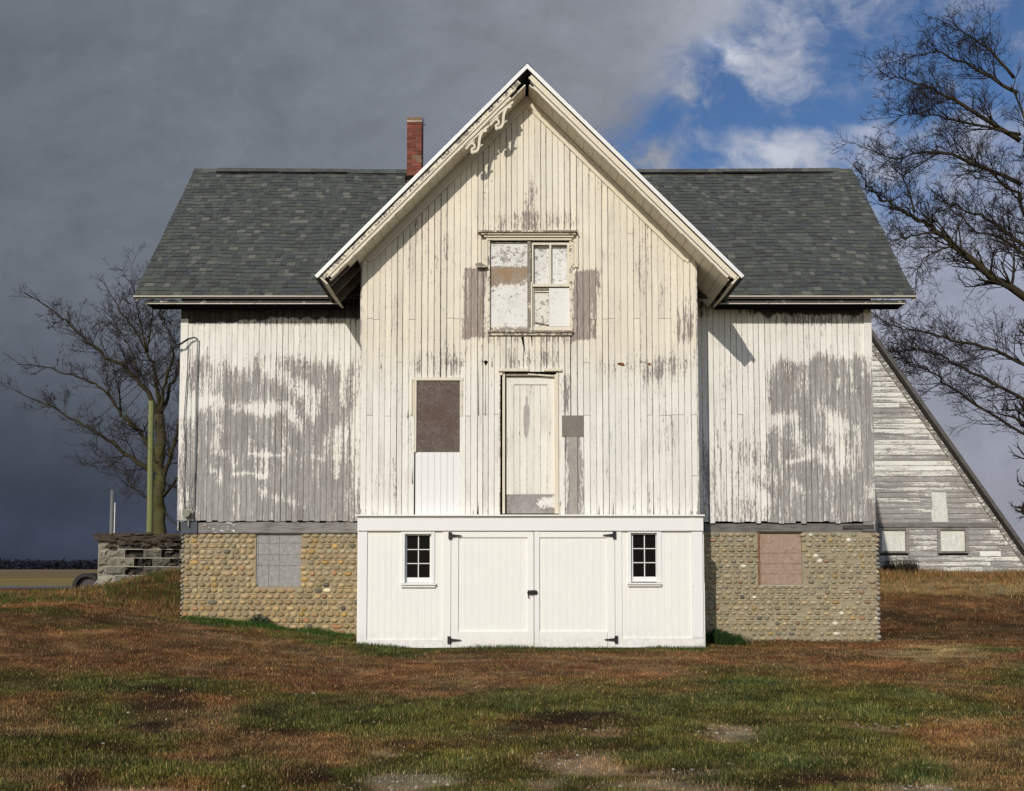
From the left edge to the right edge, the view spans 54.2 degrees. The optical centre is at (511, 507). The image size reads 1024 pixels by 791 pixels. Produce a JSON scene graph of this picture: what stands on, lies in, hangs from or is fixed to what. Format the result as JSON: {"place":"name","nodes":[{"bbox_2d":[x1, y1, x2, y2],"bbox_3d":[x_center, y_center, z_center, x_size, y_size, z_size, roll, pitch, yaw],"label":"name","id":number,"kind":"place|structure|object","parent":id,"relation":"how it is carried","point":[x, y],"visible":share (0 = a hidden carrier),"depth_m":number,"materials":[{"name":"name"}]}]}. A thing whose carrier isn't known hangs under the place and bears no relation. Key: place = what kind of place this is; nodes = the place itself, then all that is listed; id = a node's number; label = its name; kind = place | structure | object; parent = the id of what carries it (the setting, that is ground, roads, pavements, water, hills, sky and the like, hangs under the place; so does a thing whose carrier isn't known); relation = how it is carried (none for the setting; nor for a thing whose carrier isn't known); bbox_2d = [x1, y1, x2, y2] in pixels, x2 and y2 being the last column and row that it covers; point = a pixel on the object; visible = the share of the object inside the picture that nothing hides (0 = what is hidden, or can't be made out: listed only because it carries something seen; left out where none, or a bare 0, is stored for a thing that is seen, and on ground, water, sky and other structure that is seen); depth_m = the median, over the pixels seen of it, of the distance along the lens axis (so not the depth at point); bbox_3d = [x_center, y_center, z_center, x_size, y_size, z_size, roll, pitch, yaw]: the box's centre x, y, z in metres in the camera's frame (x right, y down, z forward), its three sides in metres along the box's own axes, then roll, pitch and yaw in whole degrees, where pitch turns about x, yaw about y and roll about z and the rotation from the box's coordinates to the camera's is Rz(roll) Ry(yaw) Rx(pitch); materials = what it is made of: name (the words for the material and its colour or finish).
{"place":"outdoors","nodes":[
{"label":"outdoors","id":0,"kind":"place"},
{"bbox_2d":[0,566,182,614],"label":"bank grass","id":1,"kind":"structure","parent":0,"point":[67,590],"depth_m":17.62,"materials":[{"name":"brown plant"}]},
{"bbox_2d":[173,615,354,637],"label":"fringe grass","id":2,"kind":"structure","parent":0,"point":[242,623],"depth_m":15.54,"materials":[{"name":"green plant"}]},
{"bbox_2d":[0,568,1023,790],"bbox_3d":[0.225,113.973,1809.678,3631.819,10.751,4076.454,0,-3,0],"label":"ground","id":3,"kind":"structure","parent":0,"point":[21,579],"depth_m":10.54,"materials":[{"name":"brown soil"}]},
{"bbox_2d":[0,557,97,568],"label":"distant wood","id":4,"kind":"object","parent":3,"relation":"on","point":[50,564],"visible":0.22,"depth_m":649.16,"materials":[{"name":"black plant"}]},
{"bbox_2d":[72,573,97,587],"bbox_3d":[-9.124,1.705,21.602,0.600,0.596,0.370,0,-3,0],"label":"tire","id":5,"kind":"object","parent":3,"relation":"on","point":[84,579],"visible":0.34,"depth_m":21.48,"materials":[{"name":"black rubber"}]},
{"bbox_2d":[0,240,180,533],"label":"bare tree","id":6,"kind":"object","parent":3,"relation":"on","point":[160,493],"visible":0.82,"depth_m":32.21,"materials":[{"name":"brown plant"}]},
{"bbox_2d":[109,490,113,533],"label":"utility pole","id":7,"kind":"object","parent":3,"relation":"on","point":[111,512],"visible":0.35,"depth_m":62.03,"materials":[{"name":"grey metal"}]},
{"bbox_2d":[114,503,115,532],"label":"marker pole","id":8,"kind":"object","parent":3,"relation":"on","point":[114,516],"visible":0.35,"depth_m":60.05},
{"bbox_2d":[92,532,182,586],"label":"block wall","id":9,"kind":"structure","parent":3,"relation":"on","point":[123,555],"depth_m":20.99,"materials":[{"name":"grey stone"}]},
{"bbox_2d":[147,401,154,532],"bbox_3d":[-8.809,-0.677,24.384,0.184,3.888,0.152,0,-3,0],"label":"post","id":10,"kind":"object","parent":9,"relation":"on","point":[150,464],"visible":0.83,"depth_m":24.35,"materials":[{"name":"green wood"}]},
{"bbox_2d":[249,614,269,624],"bbox_3d":[-3.964,1.763,15.680,0.331,0.214,0.236,1,-4,-21],"label":"weed","id":11,"kind":"object","parent":3,"relation":"on","point":[262,619],"visible":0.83,"depth_m":15.65,"materials":[{"name":"green plant"}]},
{"bbox_2d":[74,688,952,790],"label":"gravel","id":12,"kind":"structure","parent":3,"relation":"on","point":[559,763],"depth_m":7.36,"materials":[{"name":"stone"}]},
{"bbox_2d":[133,63,916,647],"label":"barn","id":13,"kind":"structure","parent":3,"relation":"on","point":[527,355],"depth_m":15.06,"materials":[{"name":"white wood"}]},
{"bbox_2d":[182,339,197,525],"bbox_3d":[-5.135,-1.222,15.896,0.214,3.028,0.128,0,-3,0],"label":"electrical conduit","id":14,"kind":"object","parent":13,"relation":"attached to","point":[188,515],"visible":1,"depth_m":15.90,"materials":[{"name":"grey metal"}]},
{"bbox_2d":[58,337,197,444],"bbox_3d":[-13.164,-3.084,31.074,0.346,3.006,34.142,2,-4,-28],"label":"service cable","id":15,"kind":"object","parent":14,"relation":"attached to","point":[178,345],"visible":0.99,"depth_m":18.84,"materials":[{"name":"black rubber"}]},
{"bbox_2d":[401,531,435,586],"bbox_3d":[-1.355,0.746,14.548,0.508,0.813,0.167,0,-3,0],"label":"window","id":16,"kind":"structure","parent":13,"relation":"in","point":[417,547],"depth_m":14.59,"materials":[{"name":"white paint"}]},
{"bbox_2d":[411,377,462,514],"bbox_3d":[-1.109,-0.918,14.776,0.774,2.033,0.070,0,-3,0],"label":"boarded window","id":17,"kind":"structure","parent":13,"relation":"in","point":[438,401],"depth_m":14.77,"materials":[{"name":"brown wood"}]},
{"bbox_2d":[447,531,537,647],"bbox_3d":[-0.280,1.179,14.489,1.302,1.681,0.092,0,-3,0],"label":"garage door","id":18,"kind":"structure","parent":13,"relation":"in","point":[493,592],"depth_m":14.51,"materials":[{"name":"white paint"}]},
{"bbox_2d":[475,230,578,335],"bbox_3d":[0.227,-3.338,14.912,1.542,1.560,0.230,0,-3,0],"label":"upper window","id":19,"kind":"structure","parent":13,"relation":"in","point":[530,271],"depth_m":14.94,"materials":[{"name":"white wood"}]},
{"bbox_2d":[498,366,561,513],"bbox_3d":[0.266,-1.019,14.813,0.948,2.222,0.170,0,-3,0],"label":"loft door","id":20,"kind":"structure","parent":13,"relation":"in","point":[529,401],"depth_m":14.82,"materials":[{"name":"white wood"}]},
{"bbox_2d":[534,531,617,647],"bbox_3d":[0.925,1.179,14.491,1.204,1.681,0.089,0,-3,0],"label":"garage door","id":21,"kind":"structure","parent":13,"relation":"in","point":[574,571],"depth_m":14.51,"materials":[{"name":"white paint"}]},
{"bbox_2d":[627,531,661,585],"bbox_3d":[1.922,0.737,14.548,0.498,0.802,0.167,0,-3,0],"label":"window","id":22,"kind":"structure","parent":13,"relation":"in","point":[644,547],"depth_m":14.59,"materials":[{"name":"white paint"}]},
{"bbox_2d":[705,627,732,641],"bbox_3d":[3.197,1.982,15.530,0.500,0.263,0.318,0,-3,0],"label":"weed","id":23,"kind":"object","parent":3,"relation":"on","point":[711,637],"visible":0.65,"depth_m":15.49,"materials":[{"name":"green plant"}]},
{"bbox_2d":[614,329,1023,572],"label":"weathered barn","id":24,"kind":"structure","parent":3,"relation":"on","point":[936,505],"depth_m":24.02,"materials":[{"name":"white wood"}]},
{"bbox_2d":[878,528,909,552],"bbox_3d":[9.153,0.781,23.976,0.736,0.609,0.069,0,-3,0],"label":"window frame","id":25,"kind":"structure","parent":24,"relation":"in","point":[892,540],"depth_m":24.00,"materials":[{"name":"white wood"}]},
{"bbox_2d":[937,528,969,552],"bbox_3d":[10.573,0.781,23.976,0.755,0.609,0.069,0,-3,0],"label":"window frame","id":26,"kind":"structure","parent":24,"relation":"in","point":[949,540],"depth_m":24.00,"materials":[{"name":"white wood"}]},
{"bbox_2d":[880,555,919,573],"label":"dark weeds","id":27,"kind":"object","parent":3,"relation":"on","point":[907,566],"visible":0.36,"depth_m":23.40,"materials":[{"name":"grey plant"}]},
{"bbox_2d":[827,0,1023,521],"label":"bare tree","id":28,"kind":"object","parent":3,"relation":"on","point":[927,221],"visible":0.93,"depth_m":29.54,"materials":[{"name":"brown plant"}]},
{"bbox_2d":[0,0,1023,564],"label":"sky","id":29,"kind":"structure","parent":0,"point":[109,109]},
{"bbox_2d":[355,641,708,651],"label":"fringe grass","id":30,"kind":"structure","parent":0,"point":[653,647],"depth_m":14.30,"materials":[{"name":"green plant"}]},
{"bbox_2d":[710,630,749,646],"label":"fringe grass","id":31,"kind":"structure","parent":0,"point":[730,639],"depth_m":15.26,"materials":[{"name":"green plant"}]},
{"bbox_2d":[709,638,890,644],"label":"fringe grass","id":32,"kind":"structure","parent":0,"point":[822,641],"depth_m":15.59,"materials":[{"name":"plant"}]},
{"bbox_2d":[877,566,1023,628],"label":"dry grass","id":33,"kind":"structure","parent":0,"point":[922,573],"depth_m":21.86,"materials":[{"name":"brown plant"}]}
]}

